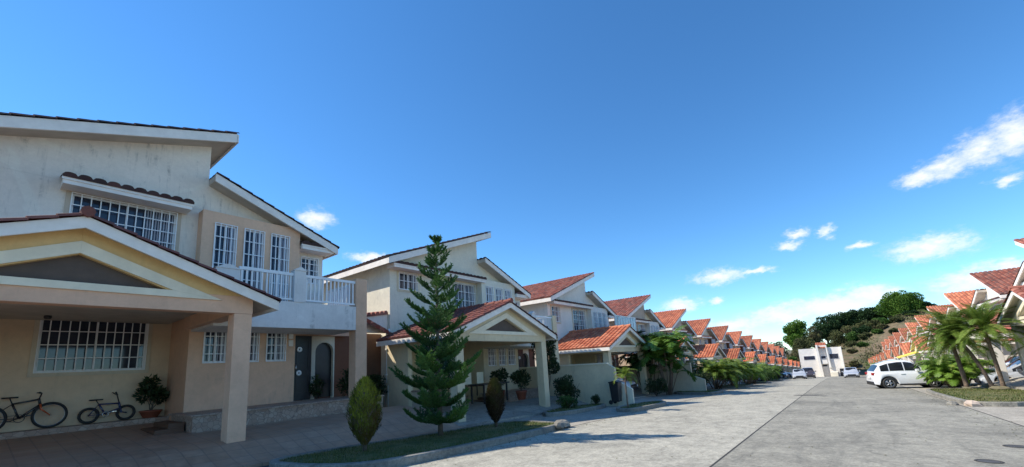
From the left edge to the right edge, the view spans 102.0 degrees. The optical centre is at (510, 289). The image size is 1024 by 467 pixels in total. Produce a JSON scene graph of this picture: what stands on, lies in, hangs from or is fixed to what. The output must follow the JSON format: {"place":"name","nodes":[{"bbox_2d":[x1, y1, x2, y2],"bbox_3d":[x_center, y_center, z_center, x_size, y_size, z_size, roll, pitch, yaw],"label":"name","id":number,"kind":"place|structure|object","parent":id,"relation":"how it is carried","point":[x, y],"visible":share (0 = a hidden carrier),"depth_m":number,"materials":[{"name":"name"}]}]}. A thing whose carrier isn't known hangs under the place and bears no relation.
{"place":"outdoors","nodes":[
{"label":"outdoors","id":0,"kind":"place"},
{"bbox_2d":[280,420,555,462],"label":"lawn","id":1,"kind":"structure","parent":0,"point":[401,444],"depth_m":8.98,"materials":[{"name":"green plant"}]},
{"bbox_2d":[344,375,383,450],"bbox_3d":[-3.008,2.565,8.582,0.800,1.576,0.794,-11,-13,37],"label":"cypress shrub","id":2,"kind":"object","parent":1,"relation":"on","point":[364,414],"visible":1,"depth_m":8.40,"materials":[{"name":"green plant"}]},
{"bbox_2d":[388,234,481,435],"bbox_3d":[-1.783,1.086,10.783,2.103,5.298,2.551,-6,-11,13],"label":"norfolk pine","id":3,"kind":"object","parent":1,"relation":"on","point":[436,385],"visible":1,"depth_m":10.44,"materials":[{"name":"green plant"}]},
{"bbox_2d":[483,376,505,426],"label":"cypress shrub","id":4,"kind":"object","parent":1,"relation":"on","point":[495,398],"visible":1,"depth_m":11.67,"materials":[{"name":"green plant"}]},
{"bbox_2d":[0,0,1023,349],"label":"sky","id":5,"kind":"structure","parent":0,"point":[751,167],"materials":[{"name":"blue"}]},
{"bbox_2d":[552,404,595,411],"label":"lawn","id":6,"kind":"structure","parent":0,"point":[574,408],"depth_m":17.07,"materials":[{"name":"green plant"}]},
{"bbox_2d":[556,395,577,407],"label":"bush","id":7,"kind":"object","parent":6,"relation":"on","point":[566,401],"visible":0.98,"depth_m":17.34,"materials":[{"name":"green plant"}]},
{"bbox_2d":[401,377,828,466],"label":"road","id":8,"kind":"structure","parent":0,"point":[689,433],"depth_m":9.70,"materials":[{"name":"concrete"}]},
{"bbox_2d":[411,385,1022,465],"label":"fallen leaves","id":9,"kind":"object","parent":8,"relation":"on","point":[755,427],"visible":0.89,"depth_m":12.55,"materials":[{"name":"brown plant"}]},
{"bbox_2d":[791,369,806,378],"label":"parked car","id":10,"kind":"object","parent":8,"relation":"on","point":[798,373],"visible":0.97,"depth_m":62.27,"materials":[{"name":"silver metal"}]},
{"bbox_2d":[624,402,657,407],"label":"lawn","id":11,"kind":"structure","parent":0,"point":[639,405],"depth_m":17.56,"materials":[{"name":"green plant"}]},
{"bbox_2d":[613,366,637,406],"bbox_3d":[4.591,3.928,16.623,1.088,1.687,1.103,-11,-13,37],"label":"palm tree","id":12,"kind":"object","parent":11,"relation":"on","point":[624,372],"visible":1,"depth_m":16.68,"materials":[{"name":"green plant"}]},
{"bbox_2d":[493,378,792,426],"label":"forecourt","id":13,"kind":"structure","parent":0,"point":[592,416],"depth_m":16.10,"materials":[{"name":"concrete"}]},
{"bbox_2d":[542,403,605,416],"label":"kerb","id":14,"kind":"structure","parent":13,"relation":"on","point":[570,412],"depth_m":16.27,"materials":[{"name":"concrete"}]},
{"bbox_2d":[608,380,621,404],"bbox_3d":[4.784,4.675,18.899,0.550,1.050,0.492,-11,-13,37],"label":"trash bin","id":15,"kind":"object","parent":13,"relation":"on","point":[616,391],"visible":0.98,"depth_m":18.75,"materials":[{"name":"black plastic"}]},
{"bbox_2d":[616,401,665,412],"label":"kerb","id":16,"kind":"structure","parent":13,"relation":"on","point":[642,408],"depth_m":16.64,"materials":[{"name":"concrete"}]},
{"bbox_2d":[644,377,667,395],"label":"bush","id":17,"kind":"object","parent":13,"relation":"on","point":[659,385],"visible":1,"depth_m":25.73,"materials":[{"name":"green plant"}]},
{"bbox_2d":[635,325,704,394],"bbox_3d":[10.423,4.633,27.334,4.535,4.462,5.096,-11,-13,37],"label":"palm clump","id":18,"kind":"object","parent":13,"relation":"on","point":[666,348],"visible":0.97,"depth_m":26.84,"materials":[{"name":"green plant"}]},
{"bbox_2d":[674,390,723,394],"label":"kerb","id":19,"kind":"structure","parent":13,"relation":"on","point":[698,393],"depth_m":26.24,"materials":[{"name":"concrete"}]},
{"bbox_2d":[693,371,711,384],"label":"bush","id":20,"kind":"object","parent":13,"relation":"on","point":[703,375],"visible":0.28,"depth_m":31.52,"materials":[{"name":"green plant"}]},
{"bbox_2d":[688,355,748,388],"bbox_3d":[16.486,6.609,33.603,5.039,2.817,5.216,-11,-13,37],"label":"palm clump","id":21,"kind":"object","parent":13,"relation":"on","point":[716,370],"visible":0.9,"depth_m":32.76,"materials":[{"name":"green plant"}]},
{"bbox_2d":[713,357,759,385],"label":"palm clump","id":22,"kind":"object","parent":13,"relation":"on","point":[745,366],"visible":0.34,"depth_m":35.49,"materials":[{"name":"green plant"}]},
{"bbox_2d":[739,364,768,383],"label":"palm clump","id":23,"kind":"object","parent":13,"relation":"on","point":[756,372],"visible":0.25,"depth_m":38.78,"materials":[{"name":"green plant"}]},
{"bbox_2d":[786,311,930,374],"bbox_3d":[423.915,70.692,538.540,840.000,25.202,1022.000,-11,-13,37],"label":"hill","id":24,"kind":"structure","parent":0,"point":[880,337],"depth_m":155.12,"materials":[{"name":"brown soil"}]},
{"bbox_2d":[782,318,807,347],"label":"tree","id":25,"kind":"object","parent":24,"relation":"on","point":[793,330],"visible":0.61,"depth_m":175.38,"materials":[{"name":"green plant"}]},
{"bbox_2d":[792,336,816,352],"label":"tree","id":26,"kind":"object","parent":24,"relation":"on","point":[803,343],"visible":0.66,"depth_m":164.85,"materials":[{"name":"green plant"}]},
{"bbox_2d":[806,326,823,343],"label":"tree","id":27,"kind":"object","parent":24,"relation":"on","point":[812,331],"visible":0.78,"depth_m":166.34,"materials":[{"name":"green plant"}]},
{"bbox_2d":[812,315,841,344],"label":"tree","id":28,"kind":"object","parent":24,"relation":"on","point":[825,327],"visible":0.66,"depth_m":185.09,"materials":[{"name":"green plant"}]},
{"bbox_2d":[827,329,847,345],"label":"scrub","id":29,"kind":"object","parent":24,"relation":"on","point":[836,336],"visible":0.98,"depth_m":172.57,"materials":[{"name":"green plant"}]},
{"bbox_2d":[824,313,854,340],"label":"tree","id":30,"kind":"object","parent":24,"relation":"on","point":[838,316],"visible":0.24,"depth_m":187.78,"materials":[{"name":"green plant"}]},
{"bbox_2d":[835,309,868,325],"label":"tree","id":31,"kind":"object","parent":24,"relation":"on","point":[855,316],"visible":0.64,"depth_m":186.78,"materials":[{"name":"green plant"}]},
{"bbox_2d":[844,331,859,340],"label":"scrub","id":32,"kind":"object","parent":24,"relation":"on","point":[852,336],"visible":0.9,"depth_m":166.46,"materials":[{"name":"green plant"}]},
{"bbox_2d":[851,325,872,333],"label":"scrub","id":33,"kind":"object","parent":24,"relation":"on","point":[862,329],"visible":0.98,"depth_m":168.24,"materials":[{"name":"green plant"}]},
{"bbox_2d":[857,307,884,320],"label":"tree","id":34,"kind":"object","parent":24,"relation":"on","point":[870,312],"visible":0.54,"depth_m":185.49,"materials":[{"name":"green plant"}]},
{"bbox_2d":[874,290,926,316],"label":"tree","id":35,"kind":"object","parent":24,"relation":"on","point":[892,304],"visible":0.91,"depth_m":173.28,"materials":[{"name":"green plant"}]},
{"bbox_2d":[712,376,1023,466],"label":"road","id":36,"kind":"structure","parent":0,"point":[858,436],"depth_m":8.85,"materials":[{"name":"concrete"}]},
{"bbox_2d":[710,377,829,466],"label":"road joint","id":37,"kind":"object","parent":36,"relation":"on","point":[713,464],"visible":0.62,"depth_m":9.14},
{"bbox_2d":[842,367,859,377],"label":"parked car","id":38,"kind":"object","parent":36,"relation":"on","point":[850,371],"visible":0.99,"depth_m":60.06,"materials":[{"name":"silver metal"}]},
{"bbox_2d":[974,459,1004,463],"bbox_3d":[7.101,2.552,6.157,0.308,0.028,0.308,-11,-13,37],"label":"drain cover","id":39,"kind":"object","parent":36,"relation":"on","point":[989,461],"visible":1,"depth_m":6.14,"materials":[{"name":"metal"}]},
{"bbox_2d":[897,384,1023,425],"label":"forecourt","id":40,"kind":"structure","parent":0,"point":[1014,415],"depth_m":12.11,"materials":[{"name":"concrete"}]},
{"bbox_2d":[865,360,942,388],"bbox_3d":[24.373,5.207,25.666,3.570,1.759,2.040,-8,-11,25],"label":"parked car","id":41,"kind":"object","parent":40,"relation":"on","point":[889,374],"visible":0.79,"depth_m":25.27,"materials":[{"name":"white metal"}]},
{"bbox_2d":[964,400,983,406],"bbox_3d":[15.192,3.765,13.604,0.438,0.264,0.569,-11,-13,37],"label":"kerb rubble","id":42,"kind":"object","parent":40,"relation":"on","point":[971,403],"visible":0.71,"depth_m":13.51,"materials":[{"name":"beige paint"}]},
{"bbox_2d":[926,388,1023,406],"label":"kerb","id":43,"kind":"structure","parent":40,"relation":"on","point":[983,403],"depth_m":13.51,"materials":[{"name":"concrete"}]},
{"bbox_2d":[930,387,1023,401],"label":"lawn","id":44,"kind":"structure","parent":0,"point":[988,393],"depth_m":16.37,"materials":[{"name":"green plant"}]},
{"bbox_2d":[904,320,1003,386],"bbox_3d":[22.636,3.200,21.078,3.646,3.672,3.453,-11,-13,37],"label":"palm tree","id":45,"kind":"object","parent":44,"relation":"on","point":[967,358],"visible":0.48,"depth_m":20.87,"materials":[{"name":"green plant"}]},
{"bbox_2d":[988,386,1010,389],"bbox_3d":[22.685,4.621,19.292,0.660,0.306,0.953,-11,-13,37],"label":"soil mound","id":46,"kind":"object","parent":44,"relation":"on","point":[999,387],"visible":0.54,"depth_m":19.07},
{"bbox_2d":[903,306,1002,386],"bbox_3d":[22.178,2.874,20.697,3.802,4.189,4.122,-11,-13,37],"label":"palm tree","id":47,"kind":"object","parent":46,"relation":"on","point":[943,321],"visible":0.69,"depth_m":20.49,"materials":[{"name":"green plant"}]},
{"bbox_2d":[929,299,1023,386],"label":"palm tree","id":48,"kind":"object","parent":46,"relation":"on","point":[979,317],"visible":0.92,"depth_m":19.35,"materials":[{"name":"green plant"}]},
{"bbox_3d":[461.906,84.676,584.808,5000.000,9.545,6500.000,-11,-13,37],"label":"ground","id":49,"kind":"structure","parent":0,"visible":0},
{"bbox_2d":[0,112,463,466],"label":"house","id":50,"kind":"structure","parent":49,"relation":"on","point":[132,255],"depth_m":10.62,"materials":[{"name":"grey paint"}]},
{"bbox_2d":[0,392,67,428],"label":"bicycle","id":51,"kind":"object","parent":50,"relation":"on","point":[39,406],"visible":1,"depth_m":9.92,"materials":[{"name":"metal"}]},
{"bbox_2d":[27,320,152,376],"bbox_3d":[-11.112,1.485,11.116,0.148,1.570,2.280,-11,-13,37],"label":"window","id":52,"kind":"structure","parent":50,"relation":"in","point":[58,348],"depth_m":11.01,"materials":[{"name":"white glass"}]},
{"bbox_2d":[77,392,135,423],"bbox_3d":[-10.612,3.095,10.952,1.066,0.769,0.418,4,-13,-34],"label":"bicycle","id":53,"kind":"object","parent":50,"relation":"on","point":[116,411],"visible":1,"depth_m":10.85,"materials":[{"name":"metal"}]},
{"bbox_2d":[63,190,181,251],"bbox_3d":[-10.176,-1.532,10.960,0.148,1.730,2.290,-11,-13,37],"label":"window","id":54,"kind":"structure","parent":50,"relation":"in","point":[161,227],"depth_m":11.20,"materials":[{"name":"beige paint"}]},
{"bbox_2d":[132,373,169,417],"bbox_3d":[-10.052,2.962,11.646,0.803,1.215,0.828,-7,-11,18],"label":"potted plant","id":55,"kind":"object","parent":50,"relation":"on","point":[152,392],"visible":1,"depth_m":11.53,"materials":[{"name":"green plant"}]},
{"bbox_2d":[202,332,226,362],"bbox_3d":[-8.405,1.582,11.806,0.148,1.012,0.592,-11,-13,37],"label":"window","id":56,"kind":"structure","parent":50,"relation":"in","point":[214,343],"depth_m":11.80,"materials":[{"name":"white glass"}]},
{"bbox_2d":[212,222,237,267],"bbox_3d":[-8.502,-0.748,12.287,0.148,2.452,0.592,-11,-13,37],"label":"window","id":57,"kind":"structure","parent":50,"relation":"in","point":[225,237],"depth_m":12.41,"materials":[{"name":"white glass"}]},
{"bbox_2d":[242,228,265,288],"bbox_3d":[-8.022,-0.665,12.897,0.148,2.452,0.592,-11,-13,37],"label":"window","id":58,"kind":"structure","parent":50,"relation":"in","point":[253,252],"depth_m":13.00,"materials":[{"name":"white glass"}]},
{"bbox_2d":[250,333,259,361],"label":"window","id":59,"kind":"structure","parent":50,"relation":"in","point":[254,348],"depth_m":12.60,"materials":[{"name":"white glass"}]},
{"bbox_2d":[265,333,286,361],"bbox_3d":[-7.402,1.755,13.079,0.148,1.012,0.592,-11,-13,37],"label":"window","id":60,"kind":"structure","parent":50,"relation":"in","point":[275,343],"depth_m":13.08,"materials":[{"name":"white glass"}]},
{"bbox_2d":[269,233,289,300],"bbox_3d":[-7.545,-0.583,13.502,0.148,2.452,0.582,-11,-13,37],"label":"window","id":61,"kind":"structure","parent":50,"relation":"in","point":[279,257],"depth_m":13.58,"materials":[{"name":"white glass"}]},
{"bbox_2d":[293,336,311,400],"bbox_3d":[-6.854,2.568,13.669,0.130,2.080,0.578,-11,-13,37],"label":"door","id":62,"kind":"structure","parent":50,"relation":"in","point":[303,344],"depth_m":13.67,"materials":[{"name":"grey wood"}]},
{"bbox_2d":[301,256,318,284],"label":"window","id":63,"kind":"structure","parent":50,"relation":"in","point":[310,265],"depth_m":14.77,"materials":[{"name":"white glass"}]},
{"bbox_2d":[308,374,325,398],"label":"bush","id":64,"kind":"object","parent":50,"relation":"on","point":[317,384],"visible":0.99,"depth_m":13.79,"materials":[{"name":"green plant"}]},
{"bbox_2d":[314,343,330,397],"bbox_3d":[-6.689,2.800,14.686,0.040,1.950,0.800,-11,-13,37],"label":"arched door","id":65,"kind":"structure","parent":50,"relation":"in","point":[323,350],"depth_m":14.74,"materials":[{"name":"grey glass"}]},
{"bbox_2d":[335,368,348,395],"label":"bush","id":66,"kind":"object","parent":50,"relation":"on","point":[343,382],"visible":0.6,"depth_m":14.13,"materials":[{"name":"green plant"}]},
{"bbox_2d":[367,311,392,380],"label":"alley wall","id":67,"kind":"structure","parent":49,"relation":"on","point":[377,322],"depth_m":16.82,"materials":[{"name":"grey paint"}]},
{"bbox_2d":[322,231,587,426],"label":"house","id":68,"kind":"structure","parent":49,"relation":"on","point":[503,329],"depth_m":18.12,"materials":[{"name":"beige paint"}]},
{"bbox_2d":[368,374,387,394],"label":"bush","id":69,"kind":"object","parent":68,"relation":"on","point":[376,379],"visible":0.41,"depth_m":16.07,"materials":[{"name":"green plant"}]},
{"bbox_2d":[397,270,419,292],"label":"window","id":70,"kind":"structure","parent":68,"relation":"in","point":[405,280],"depth_m":18.10,"materials":[{"name":"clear glass"}]},
{"bbox_2d":[452,281,476,307],"bbox_3d":[-2.300,0.356,20.816,0.148,1.500,1.700,-11,-13,37],"label":"window","id":71,"kind":"structure","parent":68,"relation":"in","point":[466,292],"depth_m":20.94,"materials":[{"name":"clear glass"}]},
{"bbox_2d":[468,382,509,403],"bbox_3d":[-0.900,4.454,17.966,0.900,0.800,1.700,-11,-13,37],"label":"patio table","id":72,"kind":"object","parent":68,"relation":"on","point":[479,384],"visible":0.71,"depth_m":17.56,"materials":[{"name":"black plastic"}]},
{"bbox_2d":[486,286,493,302],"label":"window","id":73,"kind":"structure","parent":68,"relation":"in","point":[489,295],"depth_m":21.77,"materials":[{"name":"white glass"}]},
{"bbox_2d":[488,349,496,365],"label":"window","id":74,"kind":"structure","parent":68,"relation":"in","point":[491,352],"depth_m":21.11,"materials":[{"name":"white glass"}]},
{"bbox_2d":[489,367,509,395],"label":"potted plant","id":75,"kind":"object","parent":68,"relation":"on","point":[502,376],"visible":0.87,"depth_m":19.16,"materials":[{"name":"green plant"}]},
{"bbox_2d":[498,349,506,365],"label":"window","id":76,"kind":"structure","parent":68,"relation":"in","point":[502,355],"depth_m":21.77,"materials":[{"name":"white glass"}]},
{"bbox_2d":[508,349,515,364],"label":"window","id":77,"kind":"structure","parent":68,"relation":"in","point":[511,355],"depth_m":22.40,"materials":[{"name":"clear glass"}]},
{"bbox_2d":[509,369,531,399],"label":"potted plant","id":78,"kind":"object","parent":68,"relation":"on","point":[517,379],"visible":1,"depth_m":18.73,"materials":[{"name":"green plant"}]},
{"bbox_2d":[530,326,559,390],"bbox_3d":[1.617,3.475,19.503,1.582,3.626,1.194,-11,-13,37],"label":"bush","id":79,"kind":"object","parent":68,"relation":"on","point":[553,364],"visible":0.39,"depth_m":19.28,"materials":[{"name":"green plant"}]},
{"bbox_2d":[553,374,580,398],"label":"bush","id":80,"kind":"object","parent":68,"relation":"on","point":[564,386],"visible":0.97,"depth_m":19.11,"materials":[{"name":"green plant"}]},
{"bbox_2d":[519,363,634,405],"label":"boundary wall","id":81,"kind":"structure","parent":49,"relation":"on","point":[590,380],"depth_m":20.17,"materials":[{"name":"yellow paint"}]},
{"bbox_2d":[520,272,667,398],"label":"house","id":82,"kind":"structure","parent":49,"relation":"on","point":[587,333],"depth_m":27.77,"materials":[{"name":"white paint"}]},
{"bbox_2d":[550,305,560,323],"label":"window","id":83,"kind":"structure","parent":82,"relation":"in","point":[555,310],"depth_m":27.49,"materials":[{"name":"white glass"}]},
{"bbox_2d":[571,308,586,329],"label":"window","id":84,"kind":"structure","parent":82,"relation":"in","point":[578,319],"depth_m":29.84,"materials":[{"name":"white glass"}]},
{"bbox_2d":[615,330,685,391],"bbox_3d":[9.287,4.991,28.717,5.244,4.414,4.726,-11,-13,37],"label":"palm clump","id":85,"kind":"object","parent":49,"relation":"on","point":[634,362],"visible":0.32,"depth_m":27.95,"materials":[{"name":"green plant"}]},
{"bbox_2d":[604,294,713,386],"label":"house","id":86,"kind":"structure","parent":49,"relation":"on","point":[648,321],"depth_m":39.43,"materials":[{"name":"beige paint"}]},
{"bbox_2d":[614,363,706,392],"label":"boundary wall","id":87,"kind":"structure","parent":49,"relation":"on","point":[684,381],"depth_m":28.97,"materials":[{"name":"beige paint"}]},
{"bbox_2d":[653,308,740,384],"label":"house","id":88,"kind":"structure","parent":49,"relation":"on","point":[671,321],"depth_m":46.42,"materials":[{"name":"orange tile"}]},
{"bbox_2d":[687,318,754,381],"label":"house","id":89,"kind":"structure","parent":49,"relation":"on","point":[705,335],"depth_m":56.31,"materials":[{"name":"orange tile"}]},
{"bbox_2d":[707,325,759,364],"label":"house","id":90,"kind":"structure","parent":49,"relation":"on","point":[726,341],"depth_m":66.24,"materials":[{"name":"beige paint"}]},
{"bbox_2d":[726,331,769,369],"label":"house","id":91,"kind":"structure","parent":49,"relation":"on","point":[737,340],"depth_m":75.73,"materials":[{"name":"orange tile"}]},
{"bbox_2d":[740,335,777,365],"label":"house","id":92,"kind":"structure","parent":49,"relation":"on","point":[750,344],"depth_m":84.68,"materials":[{"name":"orange tile"}]},
{"bbox_2d":[752,338,784,369],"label":"house","id":93,"kind":"structure","parent":49,"relation":"on","point":[759,347],"depth_m":93.75,"materials":[{"name":"beige paint"}]},
{"bbox_2d":[760,341,789,372],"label":"house","id":94,"kind":"structure","parent":49,"relation":"on","point":[768,350],"depth_m":102.57,"materials":[{"name":"beige paint"}]},
{"bbox_2d":[768,344,793,372],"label":"house","id":95,"kind":"structure","parent":49,"relation":"on","point":[775,354],"depth_m":111.54,"materials":[{"name":"beige paint"}]},
{"bbox_2d":[798,342,844,376],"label":"house","id":96,"kind":"structure","parent":49,"relation":"on","point":[821,359],"depth_m":136.14,"materials":[{"name":"white paint"}]},
{"bbox_2d":[876,332,901,361],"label":"house","id":97,"kind":"structure","parent":49,"relation":"on","point":[896,335],"depth_m":89.88,"materials":[{"name":"orange tile"}]},
{"bbox_2d":[879,328,908,360],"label":"house","id":98,"kind":"structure","parent":49,"relation":"on","point":[902,337],"depth_m":80.47,"materials":[{"name":"white paint"}]},
{"bbox_2d":[884,322,918,363],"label":"house","id":99,"kind":"structure","parent":49,"relation":"on","point":[887,352],"depth_m":71.17,"materials":[{"name":"white paint"}]},
{"bbox_2d":[890,314,933,360],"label":"house","id":100,"kind":"structure","parent":49,"relation":"on","point":[894,352],"depth_m":61.84,"materials":[{"name":"white paint"}]},
{"bbox_2d":[898,304,953,362],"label":"house","id":101,"kind":"structure","parent":49,"relation":"on","point":[903,349],"depth_m":52.91,"materials":[{"name":"orange tile"}]},
{"bbox_2d":[910,290,989,367],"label":"house","id":102,"kind":"structure","parent":49,"relation":"on","point":[957,299],"depth_m":43.00,"materials":[{"name":"orange tile"}]},
{"bbox_2d":[914,353,992,387],"bbox_3d":[24.744,4.607,23.284,3.089,1.938,3.147,-11,-13,37],"label":"palm clump","id":103,"kind":"object","parent":49,"relation":"on","point":[948,375],"visible":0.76,"depth_m":22.87,"materials":[{"name":"green plant"}]},
{"bbox_2d":[910,348,1006,385],"bbox_3d":[27.649,4.870,25.731,4.389,2.251,4.026,-11,-13,37],"label":"palm clump","id":104,"kind":"object","parent":49,"relation":"on","point":[983,364],"visible":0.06,"depth_m":24.97,"materials":[{"name":"green plant"}]},
{"bbox_2d":[926,267,1019,366],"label":"house","id":105,"kind":"structure","parent":49,"relation":"on","point":[996,283],"depth_m":33.56,"materials":[{"name":"white paint"}]},
{"bbox_2d":[961,238,1023,387],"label":"house","id":106,"kind":"structure","parent":49,"relation":"on","point":[1019,279],"depth_m":24.39,"materials":[{"name":"white paint"}]},
{"bbox_2d":[974,360,1023,383],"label":"parked car","id":107,"kind":"object","parent":49,"relation":"on","point":[1015,370],"visible":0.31,"depth_m":23.15,"materials":[{"name":"silver metal"}]},
{"bbox_2d":[981,285,1023,389],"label":"house","id":108,"kind":"structure","parent":49,"relation":"on","point":[1014,296],"depth_m":19.09,"materials":[{"name":"white paint"}]},
{"bbox_2d":[995,326,1023,367],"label":"palm tree","id":109,"kind":"object","parent":49,"relation":"on","point":[1015,351],"visible":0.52,"depth_m":19.20,"materials":[{"name":"green plant"}]},
{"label":"forecourt","id":110,"kind":"structure","parent":0,"visible":0},
{"bbox_2d":[269,420,555,466],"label":"kerb","id":111,"kind":"structure","parent":110,"relation":"on","point":[410,459],"depth_m":8.22,"materials":[{"name":"concrete"}]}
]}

